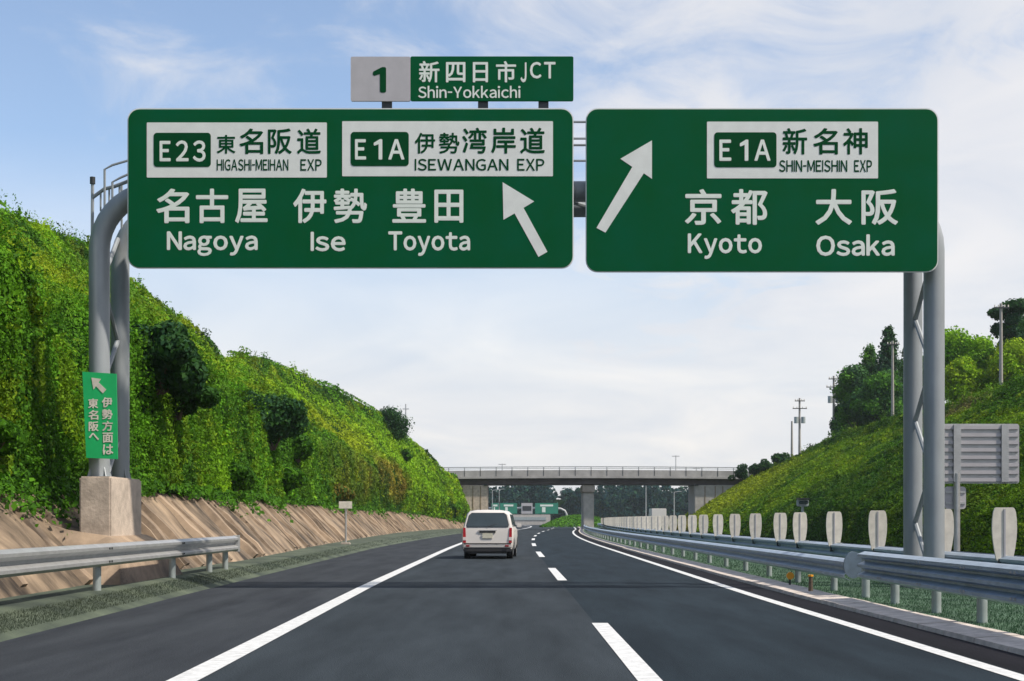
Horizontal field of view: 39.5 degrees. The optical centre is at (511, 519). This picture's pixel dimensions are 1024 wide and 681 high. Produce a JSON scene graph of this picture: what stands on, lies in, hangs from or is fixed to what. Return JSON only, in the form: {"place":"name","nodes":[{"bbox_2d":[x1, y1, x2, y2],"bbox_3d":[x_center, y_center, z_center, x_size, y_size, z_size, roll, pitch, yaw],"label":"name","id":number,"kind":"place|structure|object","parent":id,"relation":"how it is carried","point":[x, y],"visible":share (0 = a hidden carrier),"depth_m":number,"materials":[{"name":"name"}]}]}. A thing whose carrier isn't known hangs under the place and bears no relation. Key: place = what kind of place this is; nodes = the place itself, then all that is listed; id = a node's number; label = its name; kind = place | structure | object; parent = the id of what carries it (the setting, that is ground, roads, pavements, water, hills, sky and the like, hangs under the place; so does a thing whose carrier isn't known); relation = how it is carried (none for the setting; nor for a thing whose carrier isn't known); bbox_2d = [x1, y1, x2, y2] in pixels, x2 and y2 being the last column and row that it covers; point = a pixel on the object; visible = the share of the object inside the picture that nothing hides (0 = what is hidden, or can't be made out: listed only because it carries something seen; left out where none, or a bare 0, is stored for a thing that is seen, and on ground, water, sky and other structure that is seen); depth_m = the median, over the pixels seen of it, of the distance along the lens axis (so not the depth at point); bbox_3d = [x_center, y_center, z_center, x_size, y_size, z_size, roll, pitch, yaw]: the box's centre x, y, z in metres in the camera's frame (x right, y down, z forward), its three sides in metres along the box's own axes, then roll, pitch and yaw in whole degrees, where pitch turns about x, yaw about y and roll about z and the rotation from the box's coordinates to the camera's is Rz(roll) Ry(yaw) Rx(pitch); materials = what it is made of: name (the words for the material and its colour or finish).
{"place":"outdoors","nodes":[
{"label":"outdoors","id":0,"kind":"place"},
{"bbox_2d":[0,528,462,641],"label":"verge","id":1,"kind":"structure","parent":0,"point":[27,601],"depth_m":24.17,"materials":[{"name":"green plant"}]},
{"bbox_2d":[0,535,239,590],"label":"guard rail","id":2,"kind":"object","parent":1,"relation":"on","point":[28,561],"visible":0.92,"depth_m":21.96,"materials":[{"name":"metal"}]},
{"bbox_2d":[339,501,351,543],"bbox_3d":[-7.366,0.254,63.025,0.585,2.092,0.450,0,0,0],"label":"marker post","id":3,"kind":"object","parent":1,"relation":"on","point":[345,505],"visible":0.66,"depth_m":62.98,"materials":[{"name":"metal"}]},
{"bbox_2d":[0,488,464,598],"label":"concrete slope","id":4,"kind":"structure","parent":0,"point":[166,516],"depth_m":35.70,"materials":[{"name":"beige concrete"}]},
{"bbox_2d":[0,464,456,535],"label":"trailing plants","id":5,"kind":"object","parent":4,"relation":"on","point":[44,483],"visible":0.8,"depth_m":27.95,"materials":[{"name":"green plant"}]},
{"bbox_2d":[0,218,467,520],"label":"hillside","id":6,"kind":"structure","parent":0,"point":[245,442],"depth_m":66.35,"materials":[{"name":"green plant"}]},
{"bbox_2d":[0,421,17,455],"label":"shrub","id":7,"kind":"object","parent":6,"relation":"on","point":[9,451],"visible":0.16,"depth_m":24.12,"materials":[{"name":"green plant"}]},
{"bbox_2d":[0,418,27,453],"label":"shrub","id":8,"kind":"object","parent":6,"relation":"on","point":[10,432],"visible":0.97,"depth_m":23.67,"materials":[{"name":"green plant"}]},
{"bbox_2d":[130,319,208,399],"bbox_3d":[-8.759,-3.999,35.706,2.217,1.977,2.465,0,0,0],"label":"shrub","id":9,"kind":"object","parent":6,"relation":"on","point":[177,366],"visible":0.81,"depth_m":35.40,"materials":[{"name":"green plant"}]},
{"bbox_2d":[166,385,220,420],"bbox_3d":[-9.017,-3.274,37.960,2.584,1.347,1.413,0,0,0],"label":"shrub","id":10,"kind":"object","parent":6,"relation":"on","point":[210,397],"visible":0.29,"depth_m":37.76,"materials":[{"name":"green plant"}]},
{"bbox_2d":[0,193,464,516],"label":"hillside sprouts","id":11,"kind":"object","parent":6,"relation":"on","point":[49,309],"visible":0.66,"depth_m":36.88,"materials":[{"name":"green plant"}]},
{"bbox_2d":[0,208,470,522],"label":"hillside undergrowth","id":12,"kind":"object","parent":6,"relation":"on","point":[24,284],"visible":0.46,"depth_m":51.08,"materials":[{"name":"green plant"}]},
{"bbox_2d":[225,462,257,490],"bbox_3d":[-9.224,-1.363,47.592,1.382,1.120,1.507,0,0,0],"label":"shrub","id":13,"kind":"object","parent":6,"relation":"on","point":[244,477],"visible":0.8,"depth_m":47.13,"materials":[{"name":"green plant"}]},
{"bbox_2d":[241,390,263,411],"bbox_3d":[-10.346,-4.474,55.955,1.246,1.195,1.502,0,0,-43],"label":"shrub","id":14,"kind":"object","parent":6,"relation":"on","point":[253,398],"visible":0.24,"depth_m":55.55,"materials":[{"name":"green plant"}]},
{"bbox_2d":[253,393,309,450],"bbox_3d":[-10.071,-4.072,59.420,3.846,2.443,3.236,0,0,-39],"label":"shrub","id":15,"kind":"object","parent":6,"relation":"on","point":[284,418],"visible":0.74,"depth_m":58.87,"materials":[{"name":"green plant"}]},
{"bbox_2d":[279,466,307,493],"bbox_3d":[-10.007,-1.727,63.021,1.888,1.355,1.596,0,0,23],"label":"shrub","id":16,"kind":"object","parent":6,"relation":"on","point":[293,478],"visible":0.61,"depth_m":62.57,"materials":[{"name":"green plant"}]},
{"bbox_2d":[290,433,314,462],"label":"shrub","id":17,"kind":"object","parent":6,"relation":"on","point":[304,446],"visible":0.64,"depth_m":67.11,"materials":[{"name":"green plant"}]},
{"bbox_2d":[333,483,355,502],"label":"shrub","id":18,"kind":"object","parent":6,"relation":"on","point":[343,492],"visible":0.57,"depth_m":86.09,"materials":[{"name":"green plant"}]},
{"bbox_2d":[379,406,414,440],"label":"broadleaf tree","id":19,"kind":"object","parent":6,"relation":"on","point":[394,421],"visible":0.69,"depth_m":149.02,"materials":[{"name":"green plant"}]},
{"bbox_2d":[399,448,412,460],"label":"shrub","id":20,"kind":"object","parent":6,"relation":"on","point":[406,455],"visible":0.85,"depth_m":148.84,"materials":[{"name":"green plant"}]},
{"bbox_2d":[0,525,530,680],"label":"road shoulder","id":21,"kind":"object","parent":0,"point":[166,639],"visible":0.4,"depth_m":17.44},
{"bbox_2d":[198,525,637,680],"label":"road left lane","id":22,"kind":"structure","parent":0,"point":[453,614],"depth_m":16.08,"materials":[{"name":"grey asphalt"}]},
{"bbox_2d":[167,525,531,680],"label":"road line","id":23,"kind":"object","parent":22,"relation":"on","point":[204,669],"visible":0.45,"depth_m":16.00,"materials":[{"name":"paint"}]},
{"bbox_2d":[462,502,520,557],"bbox_3d":[-0.709,0.350,48.601,2.000,1.893,4.294,0,0,3],"label":"car","id":24,"kind":"object","parent":22,"relation":"on","point":[489,531],"visible":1,"depth_m":46.60,"materials":[{"name":"white paint"}]},
{"bbox_2d":[0,0,1023,498],"label":"sky","id":25,"kind":"structure","parent":0,"point":[573,365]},
{"bbox_2d":[532,527,1023,680],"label":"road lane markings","id":26,"kind":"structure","parent":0,"point":[665,624],"depth_m":16.36,"materials":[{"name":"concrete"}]},
{"bbox_2d":[548,568,565,579],"bbox_3d":[1.062,1.294,34.050,0.215,0.001,7.700,0,0,0],"label":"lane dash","id":27,"kind":"object","parent":26,"relation":"on","point":[557,574],"visible":1,"depth_m":33.39,"materials":[{"name":"paint"}]},
{"bbox_2d":[592,623,662,680],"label":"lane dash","id":28,"kind":"object","parent":26,"relation":"on","point":[639,668],"visible":1,"depth_m":13.54,"materials":[{"name":"paint"}]},
{"bbox_2d":[572,527,1023,680],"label":"road line","id":29,"kind":"object","parent":26,"relation":"on","point":[1002,671],"visible":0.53,"depth_m":16.43,"materials":[{"name":"paint"}]},
{"bbox_2d":[575,527,1023,673],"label":"road gutter","id":30,"kind":"object","parent":26,"relation":"on","point":[1002,658],"visible":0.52,"depth_m":17.61,"materials":[{"name":"concrete"}]},
{"bbox_2d":[583,527,1023,635],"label":"median ground","id":31,"kind":"structure","parent":0,"point":[900,589],"depth_m":23.30,"materials":[{"name":"green plant"}]},
{"bbox_2d":[583,525,850,590],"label":"guard rail","id":32,"kind":"object","parent":31,"relation":"on","point":[828,566],"visible":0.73,"depth_m":32.53,"materials":[{"name":"metal"}]},
{"bbox_2d":[597,523,1023,565],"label":"guard rail","id":33,"kind":"object","parent":31,"relation":"on","point":[842,550],"visible":0.56,"depth_m":38.35,"materials":[{"name":"metal"}]},
{"bbox_2d":[627,517,630,528],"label":"anti glare plate","id":34,"kind":"object","parent":33,"relation":"attached to","point":[629,522],"visible":0.63,"depth_m":103.18,"materials":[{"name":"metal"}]},
{"bbox_2d":[631,517,634,530],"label":"anti glare plate","id":35,"kind":"object","parent":33,"relation":"attached to","point":[632,523],"visible":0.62,"depth_m":99.18,"materials":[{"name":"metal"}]},
{"bbox_2d":[634,516,638,533],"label":"anti glare plate","id":36,"kind":"object","parent":33,"relation":"attached to","point":[636,520],"visible":0.58,"depth_m":95.18,"materials":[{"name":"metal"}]},
{"bbox_2d":[639,516,643,531],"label":"anti glare plate","id":37,"kind":"object","parent":33,"relation":"attached to","point":[641,525],"visible":0.62,"depth_m":91.18,"materials":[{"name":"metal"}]},
{"bbox_2d":[643,516,648,534],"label":"anti glare plate","id":38,"kind":"object","parent":33,"relation":"attached to","point":[646,522],"visible":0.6,"depth_m":87.18,"materials":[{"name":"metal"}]},
{"bbox_2d":[649,516,654,535],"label":"anti glare plate","id":39,"kind":"object","parent":33,"relation":"attached to","point":[651,522],"visible":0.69,"depth_m":83.18,"materials":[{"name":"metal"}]},
{"bbox_2d":[655,516,660,533],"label":"anti glare plate","id":40,"kind":"object","parent":33,"relation":"attached to","point":[657,522],"visible":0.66,"depth_m":79.18,"materials":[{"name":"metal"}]},
{"bbox_2d":[661,516,668,534],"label":"anti glare plate","id":41,"kind":"object","parent":33,"relation":"attached to","point":[665,522],"visible":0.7,"depth_m":75.18,"materials":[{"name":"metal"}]},
{"bbox_2d":[669,515,676,535],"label":"anti glare plate","id":42,"kind":"object","parent":33,"relation":"attached to","point":[672,522],"visible":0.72,"depth_m":71.18,"materials":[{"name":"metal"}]},
{"bbox_2d":[678,515,685,536],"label":"anti glare plate","id":43,"kind":"object","parent":33,"relation":"attached to","point":[681,523],"visible":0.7,"depth_m":67.18,"materials":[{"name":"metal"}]},
{"bbox_2d":[688,515,696,536],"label":"anti glare plate","id":44,"kind":"object","parent":33,"relation":"attached to","point":[692,523],"visible":0.7,"depth_m":63.18,"materials":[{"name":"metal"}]},
{"bbox_2d":[699,515,707,538],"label":"anti glare plate","id":45,"kind":"object","parent":33,"relation":"attached to","point":[703,524],"visible":0.76,"depth_m":59.38,"materials":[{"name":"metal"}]},
{"bbox_2d":[713,514,722,539],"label":"anti glare plate","id":46,"kind":"object","parent":33,"relation":"attached to","point":[717,524],"visible":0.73,"depth_m":55.18,"materials":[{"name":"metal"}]},
{"bbox_2d":[729,514,740,541],"bbox_3d":[7.980,0.529,50.999,0.400,1.442,0.071,0,0,-2],"label":"anti glare plate","id":47,"kind":"object","parent":33,"relation":"attached to","point":[734,522],"visible":0.79,"depth_m":50.98,"materials":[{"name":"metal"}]},
{"bbox_2d":[749,513,761,547],"bbox_3d":[7.980,0.529,46.700,0.400,1.442,0.071,0,0,1],"label":"anti glare plate","id":48,"kind":"object","parent":33,"relation":"attached to","point":[755,523],"visible":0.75,"depth_m":46.68,"materials":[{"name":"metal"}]},
{"bbox_2d":[773,513,786,546],"bbox_3d":[7.980,0.529,42.400,0.400,1.442,0.071,0,0,-1],"label":"anti glare plate","id":49,"kind":"object","parent":33,"relation":"attached to","point":[780,524],"visible":0.7,"depth_m":42.38,"materials":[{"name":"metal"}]},
{"bbox_2d":[793,512,806,547],"bbox_3d":[7.980,0.529,39.499,0.400,1.442,0.071,0,0,-3],"label":"anti glare plate","id":50,"kind":"object","parent":33,"relation":"attached to","point":[799,526],"visible":0.71,"depth_m":39.48,"materials":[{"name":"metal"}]},
{"bbox_2d":[826,512,841,551],"bbox_3d":[7.980,0.529,35.300,0.400,1.442,0.071,0,0,0],"label":"anti glare plate","id":51,"kind":"object","parent":33,"relation":"attached to","point":[834,527],"visible":0.73,"depth_m":35.28,"materials":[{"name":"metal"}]},
{"bbox_2d":[868,510,886,551],"bbox_3d":[7.980,0.529,31.099,0.400,1.442,0.071,0,0,2],"label":"anti glare plate","id":52,"kind":"object","parent":33,"relation":"attached to","point":[877,525],"visible":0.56,"depth_m":31.08,"materials":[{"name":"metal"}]},
{"bbox_2d":[945,509,953,551],"bbox_3d":[7.980,0.529,26.399,0.400,1.442,0.071,0,0,2],"label":"anti glare plate","id":53,"kind":"object","parent":33,"relation":"attached to","point":[949,526],"visible":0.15,"depth_m":26.38,"materials":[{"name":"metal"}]},
{"bbox_2d":[992,507,1016,562],"bbox_3d":[7.980,0.529,23.099,0.400,1.442,0.071,0,0,1],"label":"anti glare plate","id":54,"kind":"object","parent":33,"relation":"attached to","point":[1004,528],"visible":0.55,"depth_m":23.08,"materials":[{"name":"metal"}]},
{"bbox_2d":[843,551,1023,622],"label":"guard rail","id":55,"kind":"object","parent":31,"relation":"on","point":[983,583],"visible":0.93,"depth_m":17.92,"materials":[{"name":"metal"}]},
{"bbox_2d":[945,424,1018,550],"bbox_3d":[9.205,-0.314,27.980,1.542,3.128,0.240,0,0,0],"label":"road sign","id":56,"kind":"object","parent":31,"relation":"on","point":[981,453],"visible":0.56,"depth_m":27.98,"materials":[{"name":"metal"}]},
{"bbox_2d":[945,486,965,508],"bbox_3d":[8.727,-0.423,28.050,0.419,0.444,0.040,0,0,0],"label":"sign","id":57,"kind":"object","parent":56,"relation":"attached to","point":[949,497],"visible":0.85,"depth_m":28.05,"materials":[{"name":"metal"}]},
{"bbox_2d":[687,381,1023,555],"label":"hillside","id":58,"kind":"structure","parent":0,"point":[1018,501],"depth_m":73.90,"materials":[{"name":"green plant"}]},
{"bbox_2d":[728,465,748,480],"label":"shrub","id":59,"kind":"object","parent":58,"relation":"on","point":[739,473],"visible":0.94,"depth_m":175.59,"materials":[{"name":"green plant"}]},
{"bbox_2d":[740,463,760,475],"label":"shrub","id":60,"kind":"object","parent":58,"relation":"on","point":[751,468],"visible":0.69,"depth_m":172.70,"materials":[{"name":"green plant"}]},
{"bbox_2d":[755,459,773,471],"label":"shrub","id":61,"kind":"object","parent":58,"relation":"on","point":[764,464],"visible":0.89,"depth_m":169.60,"materials":[{"name":"green plant"}]},
{"bbox_2d":[771,452,789,463],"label":"shrub","id":62,"kind":"object","parent":58,"relation":"on","point":[775,457],"visible":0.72,"depth_m":166.53,"materials":[{"name":"green plant"}]},
{"bbox_2d":[791,421,792,453],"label":"utility pole","id":63,"kind":"object","parent":58,"relation":"on","point":[791,437],"visible":0.65,"depth_m":175.89,"materials":[{"name":"concrete"}]},
{"bbox_2d":[793,398,806,453],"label":"utility pole","id":64,"kind":"object","parent":58,"relation":"on","point":[799,420],"visible":0.97,"depth_m":169.88,"materials":[{"name":"concrete"}]},
{"bbox_2d":[826,376,839,430],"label":"utility pole","id":65,"kind":"object","parent":58,"relation":"on","point":[830,400],"visible":0.58,"depth_m":157.88,"materials":[{"name":"concrete"}]},
{"bbox_2d":[829,403,839,430],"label":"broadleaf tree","id":66,"kind":"object","parent":58,"relation":"on","point":[836,409],"visible":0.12,"depth_m":157.82,"materials":[{"name":"green plant"}]},
{"bbox_2d":[668,376,1023,555],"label":"hillside undergrowth","id":67,"kind":"object","parent":58,"relation":"on","point":[744,493],"visible":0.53,"depth_m":92.96,"materials":[{"name":"green plant"}]},
{"bbox_2d":[829,364,868,427],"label":"broadleaf tree","id":68,"kind":"object","parent":58,"relation":"on","point":[851,379],"visible":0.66,"depth_m":149.37,"materials":[{"name":"green plant"}]},
{"bbox_2d":[828,342,878,436],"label":"conifer","id":69,"kind":"object","parent":58,"relation":"on","point":[869,357],"visible":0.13,"depth_m":154.54,"materials":[{"name":"green plant"}]},
{"bbox_2d":[706,369,1023,549],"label":"hillside sprouts","id":70,"kind":"object","parent":58,"relation":"on","point":[968,395],"visible":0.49,"depth_m":82.25,"materials":[{"name":"green plant"}]},
{"bbox_2d":[848,368,902,424],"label":"broadleaf tree","id":71,"kind":"object","parent":58,"relation":"on","point":[872,399],"visible":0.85,"depth_m":144.72,"materials":[{"name":"green plant"}]},
{"bbox_2d":[858,324,902,425],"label":"conifer","id":72,"kind":"object","parent":58,"relation":"on","point":[884,353],"visible":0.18,"depth_m":151.38,"materials":[{"name":"green plant"}]},
{"bbox_2d":[887,341,898,415],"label":"utility pole","id":73,"kind":"object","parent":58,"relation":"on","point":[892,344],"visible":0.93,"depth_m":139.90,"materials":[{"name":"concrete"}]},
{"bbox_2d":[899,349,902,382],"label":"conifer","id":74,"kind":"object","parent":58,"relation":"on","point":[901,367],"depth_m":155.81,"materials":[{"name":"green plant"}]},
{"bbox_2d":[945,325,982,400],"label":"broadleaf tree","id":75,"kind":"object","parent":58,"relation":"on","point":[955,344],"visible":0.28,"depth_m":122.62,"materials":[{"name":"green plant"}]},
{"bbox_2d":[945,354,986,401],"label":"broadleaf tree","id":76,"kind":"object","parent":58,"relation":"on","point":[963,373],"visible":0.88,"depth_m":113.08,"materials":[{"name":"green plant"}]},
{"bbox_2d":[961,333,995,388],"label":"broadleaf tree","id":77,"kind":"object","parent":58,"relation":"on","point":[980,352],"visible":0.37,"depth_m":120.85,"materials":[{"name":"green plant"}]},
{"bbox_2d":[994,303,1009,384],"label":"utility pole","id":78,"kind":"object","parent":58,"relation":"on","point":[1000,345],"visible":0.93,"depth_m":109.89,"materials":[{"name":"concrete"}]},
{"bbox_2d":[983,337,1023,387],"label":"broadleaf tree","id":79,"kind":"object","parent":58,"relation":"on","point":[1013,355],"visible":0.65,"depth_m":111.88,"materials":[{"name":"green plant"}]},
{"bbox_2d":[986,297,1023,356],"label":"pine tree","id":80,"kind":"object","parent":58,"relation":"on","point":[1012,316],"visible":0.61,"depth_m":115.45,"materials":[{"name":"green plant"}]},
{"bbox_2d":[993,314,1023,349],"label":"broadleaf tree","id":81,"kind":"object","parent":58,"relation":"on","point":[1022,324],"visible":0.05,"depth_m":117.65,"materials":[{"name":"green plant"}]},
{"label":"ground","id":82,"kind":"structure","parent":0,"visible":0},
{"bbox_2d":[80,121,944,588],"bbox_3d":[0.204,-2.606,26.350,15.812,9.231,2.400,0,0,0],"label":"sign gantry","id":83,"kind":"object","parent":82,"relation":"on","point":[110,497],"visible":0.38,"depth_m":25.67,"materials":[{"name":"metal"}]},
{"bbox_2d":[82,372,117,458],"bbox_3d":[-7.334,-1.848,25.628,0.642,1.556,0.572,0,0,0],"label":"banner sign","id":84,"kind":"object","parent":83,"relation":"attached to","point":[100,412],"visible":1,"depth_m":25.35,"materials":[{"name":"metal"}]},
{"bbox_2d":[127,108,573,268],"bbox_3d":[-2.863,-5.867,25.383,7.910,2.839,0.295,0,0,0],"label":"direction sign","id":85,"kind":"object","parent":83,"relation":"attached to","point":[350,188],"visible":1,"depth_m":25.25,"materials":[{"name":"metal"}]},
{"bbox_2d":[351,56,572,107],"bbox_3d":[-0.884,-7.647,25.308,3.946,1.111,0.125,0,0,0],"label":"junction sign","id":86,"kind":"object","parent":85,"relation":"attached to","point":[542,81],"visible":1,"depth_m":25.25,"materials":[{"name":"metal"}]},
{"bbox_2d":[586,108,937,272],"bbox_3d":[4.432,-5.833,25.383,6.253,2.907,0.295,0,0,0],"label":"direction sign","id":87,"kind":"object","parent":83,"relation":"attached to","point":[761,190],"visible":1,"depth_m":25.25,"materials":[{"name":"metal"}]},
{"bbox_2d":[489,507,567,514],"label":"sign gantry","id":88,"kind":"object","parent":82,"relation":"on","point":[562,509],"visible":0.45,"depth_m":384.77,"materials":[{"name":"metal"}]},
{"bbox_2d":[491,503,498,509],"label":"direction sign","id":89,"kind":"object","parent":88,"relation":"attached to","point":[495,506],"visible":0.69,"depth_m":384.40,"materials":[{"name":"green metal"}]},
{"bbox_2d":[500,503,516,513],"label":"direction sign","id":90,"kind":"object","parent":88,"relation":"attached to","point":[511,508],"visible":0.81,"depth_m":384.40,"materials":[{"name":"green metal"}]},
{"bbox_2d":[521,503,532,513],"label":"direction sign","id":91,"kind":"object","parent":88,"relation":"attached to","point":[526,508],"visible":1,"depth_m":384.40,"materials":[{"name":"metal"}]},
{"bbox_2d":[535,503,557,513],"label":"direction sign","id":92,"kind":"object","parent":88,"relation":"attached to","point":[546,508],"visible":1,"depth_m":384.40,"materials":[{"name":"green metal"}]},
{"bbox_2d":[513,515,549,524],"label":"barrier wall","id":93,"kind":"structure","parent":82,"relation":"on","point":[532,519],"depth_m":330.00,"materials":[{"name":"concrete"}]},
{"bbox_2d":[488,485,687,519],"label":"woodland","id":94,"kind":"object","parent":82,"relation":"on","point":[625,500],"visible":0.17,"depth_m":430.88,"materials":[{"name":"green plant"}]},
{"bbox_2d":[491,499,686,520],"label":"wooded rise","id":95,"kind":"structure","parent":82,"relation":"on","point":[561,502],"depth_m":445.00,"materials":[{"name":"green plant"}]},
{"bbox_2d":[443,466,751,528],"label":"overpass","id":96,"kind":"object","parent":82,"relation":"on","point":[704,487],"visible":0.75,"depth_m":180.70,"materials":[{"name":"concrete"}]},
{"bbox_2d":[649,508,665,526],"bbox_3d":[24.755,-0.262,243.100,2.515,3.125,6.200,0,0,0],"label":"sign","id":97,"kind":"object","parent":82,"relation":"on","point":[661,512],"visible":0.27,"depth_m":240.00,"materials":[{"name":"white metal"}]},
{"bbox_2d":[578,527,1023,655],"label":"median kerb","id":98,"kind":"structure","parent":82,"relation":"on","point":[1001,640],"depth_m":19.69,"materials":[{"name":"concrete"}]},
{"bbox_2d":[786,572,793,584],"bbox_3d":[5.173,1.115,26.514,0.140,0.270,0.067,0,0,0],"label":"delineator","id":99,"kind":"object","parent":98,"relation":"on","point":[789,575],"visible":0.88,"depth_m":26.48,"materials":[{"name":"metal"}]},
{"bbox_2d":[808,575,812,590],"bbox_3d":[4.904,1.045,23.400,0.083,0.270,0.083,0,0,23],"label":"stub post","id":100,"kind":"object","parent":98,"relation":"on","point":[810,586],"visible":1,"depth_m":23.37,"materials":[{"name":"grey metal"}]},
{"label":"grass mound","id":101,"kind":"structure","parent":82,"relation":"on","visible":0},
{"bbox_2d":[539,514,600,526],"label":"mound plants","id":102,"kind":"object","parent":101,"relation":"on","point":[570,520],"visible":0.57,"depth_m":236.77,"materials":[{"name":"green plant"}]},
{"label":"opposite road","id":103,"kind":"structure","parent":0,"visible":0},
{"bbox_2d":[796,498,809,511],"bbox_3d":[12.234,0.178,59.950,0.467,2.144,0.500,0,0,0],"label":"roadside device","id":104,"kind":"object","parent":103,"relation":"on","point":[802,502],"visible":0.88,"depth_m":59.85,"materials":[{"name":"paint"}]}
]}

